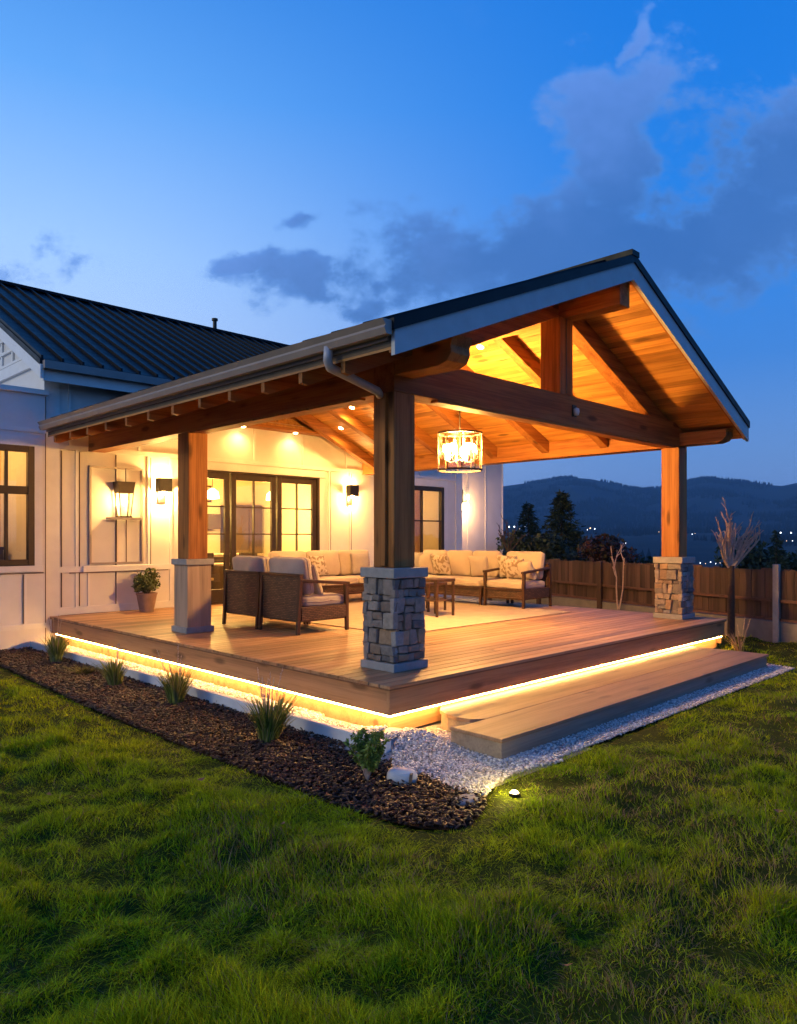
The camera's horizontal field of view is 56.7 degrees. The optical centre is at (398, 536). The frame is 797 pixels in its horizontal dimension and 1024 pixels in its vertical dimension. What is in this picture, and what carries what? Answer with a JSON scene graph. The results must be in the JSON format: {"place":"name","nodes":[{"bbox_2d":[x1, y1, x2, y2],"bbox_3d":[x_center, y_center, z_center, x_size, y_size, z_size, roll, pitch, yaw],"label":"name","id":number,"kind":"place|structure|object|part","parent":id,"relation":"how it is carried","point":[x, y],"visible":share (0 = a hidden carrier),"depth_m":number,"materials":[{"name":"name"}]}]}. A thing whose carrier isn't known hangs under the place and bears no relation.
{"place":"outdoors","nodes":[
{"label":"outdoors","id":0,"kind":"place"},
{"bbox_2d":[207,553,213,588],"bbox_3d":[-4.053,0.830,14.958,0.440,0.990,0.440,0,0,-45],"label":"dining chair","id":1,"kind":"object","parent":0,"point":[210,555],"visible":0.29,"depth_m":14.94,"materials":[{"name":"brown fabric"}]},
{"bbox_2d":[220,505,261,552],"bbox_3d":[-4.304,0.240,20.230,0.900,2.170,0.710,0,0,-45],"label":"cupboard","id":2,"kind":"object","parent":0,"point":[243,525],"visible":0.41,"depth_m":19.97,"materials":[{"name":"brown wood"}]},
{"bbox_3d":[-4.063,0.255,19.988,0.820,2.000,0.028,0,0,-45],"label":"door","id":3,"kind":"part","parent":2,"relation":"part of","materials":[{"name":"brown wood"}]},
{"bbox_2d":[239,552,256,555],"bbox_3d":[-3.311,0.830,15.701,0.440,0.990,0.440,0,0,-45],"label":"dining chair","id":4,"kind":"object","parent":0,"point":[245,553],"visible":0.17,"depth_m":15.51,"materials":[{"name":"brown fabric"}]},
{"bbox_2d":[0,635,796,1023],"bbox_3d":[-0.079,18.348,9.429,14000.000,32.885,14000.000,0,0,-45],"label":"terrain","id":5,"kind":"structure","parent":0,"point":[402,826],"depth_m":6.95,"materials":[{"name":"plant"}]},
{"bbox_2d":[0,384,48,649],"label":"side wing","id":6,"kind":"structure","parent":5,"relation":"on","point":[22,524],"depth_m":12.00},
{"bbox_2d":[0,547,3,559],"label":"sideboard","id":7,"kind":"object","parent":6,"relation":"in","point":[1,552],"visible":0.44,"depth_m":12.79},
{"bbox_2d":[0,444,34,565],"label":"window","id":8,"kind":"structure","parent":6,"relation":"in","point":[29,490],"depth_m":11.96,"materials":[{"name":"brown metal"}]},
{"bbox_2d":[30,641,390,752],"bbox_3d":[-3.023,1.799,9.058,0.063,0.192,8.320,0,0,-45],"label":"edging board","id":9,"kind":"object","parent":5,"relation":"on","point":[331,731],"visible":0.46,"depth_m":7.81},
{"bbox_2d":[0,646,486,829],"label":"bark mulch","id":10,"kind":"object","parent":5,"relation":"on","point":[128,698],"visible":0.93,"depth_m":6.45,"materials":[{"name":"brown wood"}]},
{"bbox_2d":[35,615,79,663],"bbox_3d":[-4.935,1.483,10.710,0.622,0.705,0.632,0,0,9],"label":"grass plant","id":11,"kind":"object","parent":10,"relation":"on","point":[56,648],"depth_m":10.60,"materials":[{"name":"green plant"}]},
{"bbox_2d":[55,662,102,673],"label":"ground cover","id":12,"kind":"object","parent":10,"relation":"on","point":[87,669],"visible":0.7,"depth_m":9.80,"materials":[{"name":"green plant"}]},
{"bbox_2d":[91,643,134,685],"bbox_3d":[-3.492,1.557,9.050,0.616,0.557,0.531,0,0,-25],"label":"grass plant","id":13,"kind":"object","parent":10,"relation":"on","point":[113,673],"depth_m":8.95,"materials":[{"name":"green plant"}]},
{"bbox_2d":[154,644,205,704],"bbox_3d":[-2.427,1.516,8.076,0.654,0.639,0.615,0,0,-45],"label":"grass plant","id":14,"kind":"object","parent":10,"relation":"on","point":[175,685],"depth_m":7.97,"materials":[{"name":"green plant"}]},
{"bbox_2d":[238,667,313,743],"bbox_3d":[-1.124,1.507,6.598,0.734,0.658,0.646,0,0,-10],"label":"grass plant","id":15,"kind":"object","parent":10,"relation":"on","point":[269,721],"depth_m":6.52,"materials":[{"name":"green plant"}]},
{"bbox_2d":[343,727,389,780],"bbox_3d":[-0.226,1.644,5.545,0.330,0.385,0.290,0,0,33],"label":"shrub","id":16,"kind":"object","parent":10,"relation":"on","point":[368,755],"visible":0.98,"depth_m":5.49,"materials":[{"name":"green plant"}]},
{"bbox_2d":[387,767,417,785],"bbox_3d":[0.026,1.794,5.510,0.229,0.134,0.146,0,0,12],"label":"rock","id":17,"kind":"object","parent":10,"relation":"on","point":[405,774],"visible":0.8,"depth_m":5.45,"materials":[{"name":"grey stone"}]},
{"bbox_2d":[454,793,479,806],"bbox_3d":[0.470,1.829,5.111,0.218,0.057,0.152,0,0,-45],"label":"flat stone","id":18,"kind":"object","parent":10,"relation":"on","point":[469,799],"visible":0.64,"depth_m":5.07,"materials":[{"name":"stone"}]},
{"bbox_2d":[0,280,502,644],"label":"house","id":19,"kind":"structure","parent":5,"relation":"on","point":[70,353],"depth_m":14.71,"materials":[{"name":"white paint"}]},
{"bbox_2d":[82,465,151,571],"bbox_3d":[-4.936,-0.305,13.041,1.240,1.840,0.218,0,0,-45],"label":"window frame","id":20,"kind":"object","parent":19,"relation":"attached to","point":[104,568],"depth_m":13.04,"materials":[{"name":"paint"}]},
{"bbox_2d":[113,468,135,516],"bbox_3d":[-4.866,-0.769,13.084,0.320,0.872,0.220,0,0,-45],"label":"lantern","id":21,"kind":"object","parent":20,"relation":"hanging from","point":[124,487],"visible":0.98,"depth_m":13.03,"materials":[{"name":"black metal"}]},
{"bbox_2d":[155,478,171,502],"bbox_3d":[-4.342,-0.850,13.634,0.255,0.450,0.176,0,0,-45],"label":"wall lamp","id":22,"kind":"object","parent":19,"relation":"attached to","point":[163,486],"visible":1,"depth_m":13.59,"materials":[{"name":"black metal"}]},
{"bbox_2d":[207,485,211,501],"bbox_3d":[-5.189,-1.145,19.842,0.350,0.450,0.043,0,0,-45],"label":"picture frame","id":23,"kind":"object","parent":19,"relation":"attached to","point":[208,488],"visible":0.29,"depth_m":19.89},
{"bbox_2d":[207,479,218,498],"bbox_3d":[-4.393,-1.260,17.419,0.320,0.770,0.320,0,0,-45],"label":"pendant lamp","id":24,"kind":"object","parent":19,"relation":"hanging from","point":[212,493],"visible":0.84,"depth_m":17.32,"materials":[{"name":"white glass"}]},
{"bbox_2d":[207,514,220,528],"bbox_3d":[-5.584,-0.395,19.176,2.000,0.400,0.370,0,0,-45],"label":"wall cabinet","id":25,"kind":"object","parent":19,"relation":"attached to","point":[213,521],"depth_m":19.60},
{"bbox_2d":[207,471,229,601],"bbox_3d":[-3.731,0.010,14.374,1.030,2.550,0.142,0,0,-45],"label":"french door","id":26,"kind":"structure","parent":19,"relation":"in","point":[216,594],"depth_m":14.68,"materials":[{"name":"brown metal"}]},
{"bbox_2d":[230,473,275,569],"bbox_3d":[-2.982,0.010,15.174,1.080,2.550,0.070,0,0,-45],"label":"french door","id":27,"kind":"structure","parent":19,"relation":"in","point":[233,476],"depth_m":15.15,"materials":[{"name":"brown metal"}]},
{"bbox_2d":[276,476,315,550],"bbox_3d":[-2.204,0.010,15.952,1.040,2.550,0.070,0,0,-45],"label":"french door","id":28,"kind":"structure","parent":19,"relation":"in","point":[279,480],"depth_m":15.93,"materials":[{"name":"brown metal"}]},
{"bbox_2d":[346,485,358,504],"bbox_3d":[-1.061,-0.950,16.915,0.255,0.450,0.176,0,0,-45],"label":"wall lamp","id":29,"kind":"object","parent":19,"relation":"attached to","point":[352,491],"visible":1,"depth_m":16.86,"materials":[{"name":"black metal"}]},
{"bbox_2d":[415,490,419,552],"bbox_3d":[0.508,-0.095,19.130,0.350,2.500,0.080,0,0,-45],"label":"curtain","id":30,"kind":"object","parent":19,"relation":"hanging from","point":[417,523],"visible":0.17,"depth_m":19.10,"materials":[{"name":"brown fabric"}]},
{"bbox_2d":[415,486,443,551],"bbox_3d":[0.585,-0.285,18.755,1.630,1.980,0.110,0,0,-45],"label":"window","id":31,"kind":"structure","parent":19,"relation":"in","point":[420,488],"depth_m":19.13,"materials":[{"name":"brown metal"}]},
{"bbox_2d":[462,490,469,510],"bbox_3d":[1.855,-0.992,20.357,0.290,0.600,0.236,0,0,-45],"label":"wall lamp","id":32,"kind":"object","parent":19,"relation":"attached to","point":[465,506],"visible":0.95,"depth_m":20.26,"materials":[{"name":"white glass"}]},
{"bbox_2d":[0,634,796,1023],"bbox_3d":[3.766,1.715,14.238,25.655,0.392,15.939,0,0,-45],"label":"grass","id":33,"kind":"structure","parent":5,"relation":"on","point":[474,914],"depth_m":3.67,"materials":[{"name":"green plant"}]},
{"bbox_2d":[50,644,794,795],"bbox_3d":[-0.236,1.833,11.062,7.192,0.001,9.467,0,0,-45],"label":"gravel bed","id":34,"kind":"object","parent":5,"relation":"on","point":[432,726],"visible":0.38,"depth_m":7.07,"materials":[{"name":"grey gravel"}]},
{"bbox_2d":[50,594,726,728],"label":"deck","id":35,"kind":"structure","parent":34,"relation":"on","point":[320,661],"depth_m":9.02,"materials":[{"name":"brown wood"}]},
{"bbox_2d":[131,568,160,611],"bbox_3d":[-4.481,0.942,13.103,0.487,0.787,0.526,0,0,-8],"label":"potted plant","id":36,"kind":"object","parent":35,"relation":"on","point":[146,583],"visible":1,"depth_m":13.00,"materials":[{"name":"green plant"}]},
{"bbox_2d":[56,634,386,716],"bbox_3d":[-2.872,1.615,9.419,0.030,0.014,7.864,0,0,-45],"label":"light strip","id":37,"kind":"object","parent":35,"relation":"attached to","point":[242,680],"visible":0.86,"depth_m":8.18,"materials":[{"name":"yellow"}]},
{"bbox_2d":[222,555,306,628],"bbox_3d":[-2.040,0.812,11.244,0.917,1.045,0.935,0,0,-45],"label":"armchair","id":38,"kind":"object","parent":35,"relation":"on","point":[241,592],"visible":0.61,"depth_m":10.94,"materials":[{"name":"brown wicker"}]},
{"bbox_2d":[258,557,349,635],"bbox_3d":[-1.354,0.813,10.569,0.932,1.045,0.940,0,0,-45],"label":"armchair","id":39,"kind":"object","parent":35,"relation":"on","point":[286,589],"visible":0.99,"depth_m":10.25,"materials":[{"name":"brown wicker"}]},
{"bbox_2d":[311,565,322,594],"bbox_3d":[-1.264,0.615,10.536,0.241,0.441,0.459,0,0,-35],"label":"throw pillow","id":40,"kind":"object","parent":39,"relation":"on","point":[318,589],"visible":0.31,"depth_m":10.37,"materials":[{"name":"beige fabric"}]},
{"bbox_2d":[268,550,369,596],"bbox_3d":[-1.414,0.812,15.073,0.932,1.046,2.700,0,0,45],"label":"sofa","id":41,"kind":"object","parent":35,"relation":"on","point":[338,566],"visible":0.36,"depth_m":15.12,"materials":[{"name":"beige fabric"}]},
{"bbox_2d":[278,554,297,556],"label":"throw pillow","id":42,"kind":"object","parent":41,"relation":"on","point":[295,555],"visible":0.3,"depth_m":14.35,"materials":[{"name":"beige fabric"}]},
{"bbox_2d":[307,555,328,575],"bbox_3d":[-1.620,0.593,14.859,0.238,0.421,0.439,0,0,37],"label":"throw pillow","id":43,"kind":"object","parent":41,"relation":"on","point":[319,562],"visible":0.69,"depth_m":14.79,"materials":[{"name":"beige fabric"}]},
{"bbox_2d":[350,553,369,573],"bbox_3d":[-0.809,0.576,15.674,0.461,0.444,0.228,0,0,-38],"label":"throw pillow","id":44,"kind":"object","parent":41,"relation":"on","point":[358,561],"visible":0.78,"depth_m":15.57,"materials":[{"name":"beige fabric"}]},
{"bbox_2d":[37,249,749,672],"bbox_3d":[-1.046,-1.062,12.534,7.975,4.795,10.640,0,0,-45],"label":"porch","id":45,"kind":"object","parent":35,"relation":"on","point":[611,351],"visible":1,"depth_m":9.56,"materials":[{"name":"wood"}]},
{"bbox_2d":[438,368,481,472],"bbox_3d":[0.904,-1.889,10.878,0.670,1.853,0.670,0,0,-45],"label":"chandelier","id":46,"kind":"object","parent":45,"relation":"hanging from","point":[460,436],"visible":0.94,"depth_m":10.82,"materials":[{"name":"brown metal"}]},
{"bbox_2d":[476,344,483,349],"bbox_3d":[1.258,-2.913,11.349,0.118,0.058,0.124,0,0,-45],"label":"downlight","id":47,"kind":"object","parent":45,"relation":"attached to","point":[479,346],"visible":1,"depth_m":11.33,"materials":[{"name":"white paint"}]},
{"bbox_2d":[572,405,579,416],"bbox_3d":[2.324,-1.641,9.639,0.100,0.155,0.082,0,0,-45],"label":"motion sensor","id":48,"kind":"object","parent":45,"relation":"attached to","point":[575,411],"visible":1,"depth_m":9.62,"materials":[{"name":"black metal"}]},
{"bbox_2d":[311,601,570,631],"bbox_3d":[0.122,1.328,12.883,4.270,0.012,4.000,0,0,-45],"label":"rug","id":49,"kind":"object","parent":35,"relation":"on","point":[468,614],"visible":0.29,"depth_m":12.32,"materials":[{"name":"beige fabric"}]},
{"bbox_2d":[425,582,446,611],"bbox_3d":[0.522,1.072,13.212,0.500,0.500,0.500,0,0,-45],"label":"side table","id":50,"kind":"object","parent":49,"relation":"on","point":[428,584],"visible":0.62,"depth_m":13.08,"materials":[{"name":"brown wood"}]},
{"bbox_2d":[425,577,454,616],"bbox_3d":[0.628,1.012,12.328,0.460,0.620,0.460,0,0,-45],"label":"side table","id":51,"kind":"object","parent":49,"relation":"on","point":[436,581],"visible":0.78,"depth_m":12.25,"materials":[{"name":"brown wood"}]},
{"bbox_2d":[423,550,508,604],"bbox_3d":[1.125,0.812,15.229,0.917,1.046,2.195,0,0,-45],"label":"sofa","id":52,"kind":"object","parent":35,"relation":"on","point":[467,583],"visible":0.51,"depth_m":14.81,"materials":[{"name":"beige fabric"}]},
{"bbox_2d":[414,552,422,566],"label":"throw pillow","id":53,"kind":"object","parent":52,"relation":"on","point":[417,557],"visible":0.37,"depth_m":15.84,"materials":[{"name":"beige fabric"}]},
{"bbox_2d":[417,553,433,573],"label":"throw pillow","id":54,"kind":"object","parent":52,"relation":"on","point":[425,560],"visible":0.66,"depth_m":15.61,"materials":[{"name":"beige fabric"}]},
{"bbox_2d":[431,555,451,574],"bbox_3d":[0.895,0.596,15.423,0.246,0.420,0.446,0,0,-45],"label":"throw pillow","id":55,"kind":"object","parent":52,"relation":"on","point":[441,564],"visible":1,"depth_m":15.32,"materials":[{"name":"beige fabric"}]},
{"bbox_2d":[468,556,490,576],"bbox_3d":[1.620,0.596,14.733,0.251,0.421,0.447,0,0,-45],"label":"throw pillow","id":56,"kind":"object","parent":52,"relation":"on","point":[478,565],"visible":0.94,"depth_m":14.64,"materials":[{"name":"beige fabric"}]},
{"bbox_2d":[483,551,551,608],"bbox_3d":[2.268,0.813,14.074,0.932,1.045,0.955,0,0,-45],"label":"armchair","id":57,"kind":"object","parent":35,"relation":"on","point":[523,589],"visible":0.77,"depth_m":13.91,"materials":[{"name":"beige fabric"}]},
{"bbox_2d":[497,555,516,577],"bbox_3d":[2.129,0.585,14.267,0.237,0.443,0.456,0,0,-45],"label":"throw pillow","id":58,"kind":"object","parent":57,"relation":"on","point":[500,558],"visible":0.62,"depth_m":14.27,"materials":[{"name":"beige fabric"}]},
{"bbox_2d":[504,558,523,578],"bbox_3d":[2.220,0.615,14.017,0.419,0.397,0.251,0,0,35],"label":"throw pillow","id":59,"kind":"object","parent":57,"relation":"on","point":[511,567],"visible":0.78,"depth_m":13.95,"materials":[{"name":"beige fabric"}]},
{"bbox_2d":[517,561,536,579],"bbox_3d":[2.396,0.636,13.828,0.245,0.359,0.388,0,0,-34],"label":"throw pillow","id":60,"kind":"object","parent":57,"relation":"on","point":[524,566],"visible":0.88,"depth_m":13.71,"materials":[{"name":"beige fabric"}]},
{"bbox_2d":[387,636,721,716],"bbox_3d":[2.560,1.615,9.267,7.496,0.014,0.028,0,0,-45],"label":"light strip","id":61,"kind":"object","parent":35,"relation":"attached to","point":[538,680],"visible":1,"depth_m":8.14,"materials":[{"name":"yellow"}]},
{"bbox_2d":[297,716,590,787],"bbox_3d":[0.204,1.783,6.742,1.600,0.115,2.600,0,0,-45],"label":"gravel heap","id":62,"kind":"object","parent":34,"relation":"on","point":[390,753],"visible":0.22,"depth_m":6.23,"materials":[{"name":"grey gravel"}]},
{"bbox_2d":[440,646,768,759],"bbox_3d":[2.601,1.764,8.580,6.150,0.223,1.170,0,0,-45],"label":"step","id":63,"kind":"object","parent":34,"relation":"on","point":[503,724],"visible":0.99,"depth_m":7.61,"materials":[{"name":"brown wood"}]},
{"bbox_2d":[498,516,526,551],"bbox_3d":[2.789,-0.089,18.250,0.741,0.961,0.258,0,0,2],"label":"twig shrub","id":64,"kind":"object","parent":5,"relation":"on","point":[503,540],"visible":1,"depth_m":18.21,"materials":[{"name":"brown plant"}]},
{"bbox_2d":[509,790,519,797],"bbox_3d":[0.824,1.845,5.246,0.080,0.080,0.080,0,0,-45],"label":"ground spotlight","id":65,"kind":"object","parent":5,"relation":"on","point":[514,794],"visible":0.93,"depth_m":5.22,"materials":[{"name":"white metal"}]},
{"bbox_2d":[515,501,540,540],"bbox_3d":[4.148,1.251,24.062,2.622,4.807,2.497,0,0,-25],"label":"conifer","id":66,"kind":"object","parent":5,"relation":"on","point":[530,528],"visible":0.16,"depth_m":23.94,"materials":[{"name":"green plant"}]},
{"bbox_2d":[496,530,568,559],"bbox_3d":[3.984,1.331,20.924,2.456,3.064,1.968,0,0,-45],"label":"tree","id":67,"kind":"object","parent":5,"relation":"on","point":[520,545],"visible":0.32,"depth_m":20.52,"materials":[{"name":"green plant"}]},
{"bbox_2d":[518,531,581,560],"bbox_3d":[4.072,1.338,20.709,2.195,3.048,1.411,0,0,7],"label":"tree","id":68,"kind":"object","parent":5,"relation":"on","point":[573,556],"visible":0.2,"depth_m":20.37,"materials":[{"name":"green plant"}]},
{"bbox_2d":[540,489,588,560],"bbox_3d":[4.911,1.128,21.966,3.300,5.087,3.375,0,0,-45],"label":"conifer","id":69,"kind":"object","parent":5,"relation":"on","point":[561,503],"visible":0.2,"depth_m":21.85,"materials":[{"name":"green plant"}]},
{"bbox_2d":[576,533,641,562],"bbox_3d":[5.402,1.384,19.052,1.727,2.952,1.233,0,0,-20],"label":"tree","id":70,"kind":"object","parent":5,"relation":"on","point":[598,549],"visible":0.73,"depth_m":18.78,"materials":[{"name":"green plant"}]},
{"bbox_2d":[610,544,625,609],"bbox_3d":[4.669,0.844,15.627,0.436,1.409,0.288,0,0,-3],"label":"sapling","id":71,"kind":"object","parent":5,"relation":"on","point":[613,567],"visible":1,"depth_m":15.61,"materials":[{"name":"brown plant"}]},
{"bbox_2d":[482,559,796,642],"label":"fence","id":72,"kind":"object","parent":5,"relation":"on","point":[766,602],"visible":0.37,"depth_m":13.91,"materials":[{"name":"wood"}]},
{"bbox_2d":[633,556,652,563],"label":"tree","id":73,"kind":"object","parent":5,"relation":"on","point":[650,560],"visible":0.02,"depth_m":23.48,"materials":[{"name":"green plant"}]},
{"bbox_2d":[721,619,749,651],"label":"dry plant","id":74,"kind":"object","parent":5,"relation":"on","point":[735,645],"visible":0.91,"depth_m":11.72,"materials":[{"name":"brown plant"}]},
{"bbox_2d":[711,497,762,638],"bbox_3d":[5.832,0.550,12.916,0.993,2.512,0.564,0,0,-3],"label":"bare shrub","id":75,"kind":"object","parent":5,"relation":"on","point":[731,560],"visible":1,"depth_m":12.85,"materials":[{"name":"brown plant"}]},
{"bbox_2d":[714,535,794,568],"bbox_3d":[17.155,2.380,33.673,4.903,4.972,4.302,0,0,-45],"label":"tree","id":76,"kind":"object","parent":5,"relation":"on","point":[756,558],"visible":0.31,"depth_m":33.05,"materials":[{"name":"green plant"}]},
{"bbox_2d":[764,529,789,568],"bbox_3d":[15.391,1.783,30.070,1.738,4.144,1.742,0,0,-45],"label":"conifer","id":77,"kind":"object","parent":5,"relation":"on","point":[776,545],"visible":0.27,"depth_m":29.89,"materials":[{"name":"green plant"}]},
{"bbox_2d":[780,550,796,570],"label":"tree","id":78,"kind":"object","parent":5,"relation":"on","point":[792,561],"visible":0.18,"depth_m":30.52,"materials":[{"name":"green plant"}]},
{"bbox_2d":[0,0,796,487],"label":"sky","id":79,"kind":"structure","parent":0,"point":[289,172],"materials":[{"name":"blue"}]},
{"bbox_2d":[503,478,796,566],"bbox_3d":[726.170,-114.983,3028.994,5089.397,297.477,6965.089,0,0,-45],"label":"hills","id":80,"kind":"structure","parent":0,"point":[701,552],"depth_m":2226.01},
{"bbox_2d":[503,475,796,562],"bbox_3d":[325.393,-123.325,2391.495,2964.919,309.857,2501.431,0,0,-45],"label":"distant wood","id":81,"kind":"object","parent":80,"relation":"on","point":[645,527],"visible":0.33,"depth_m":2126.40,"materials":[{"name":"green plant"}]}
]}

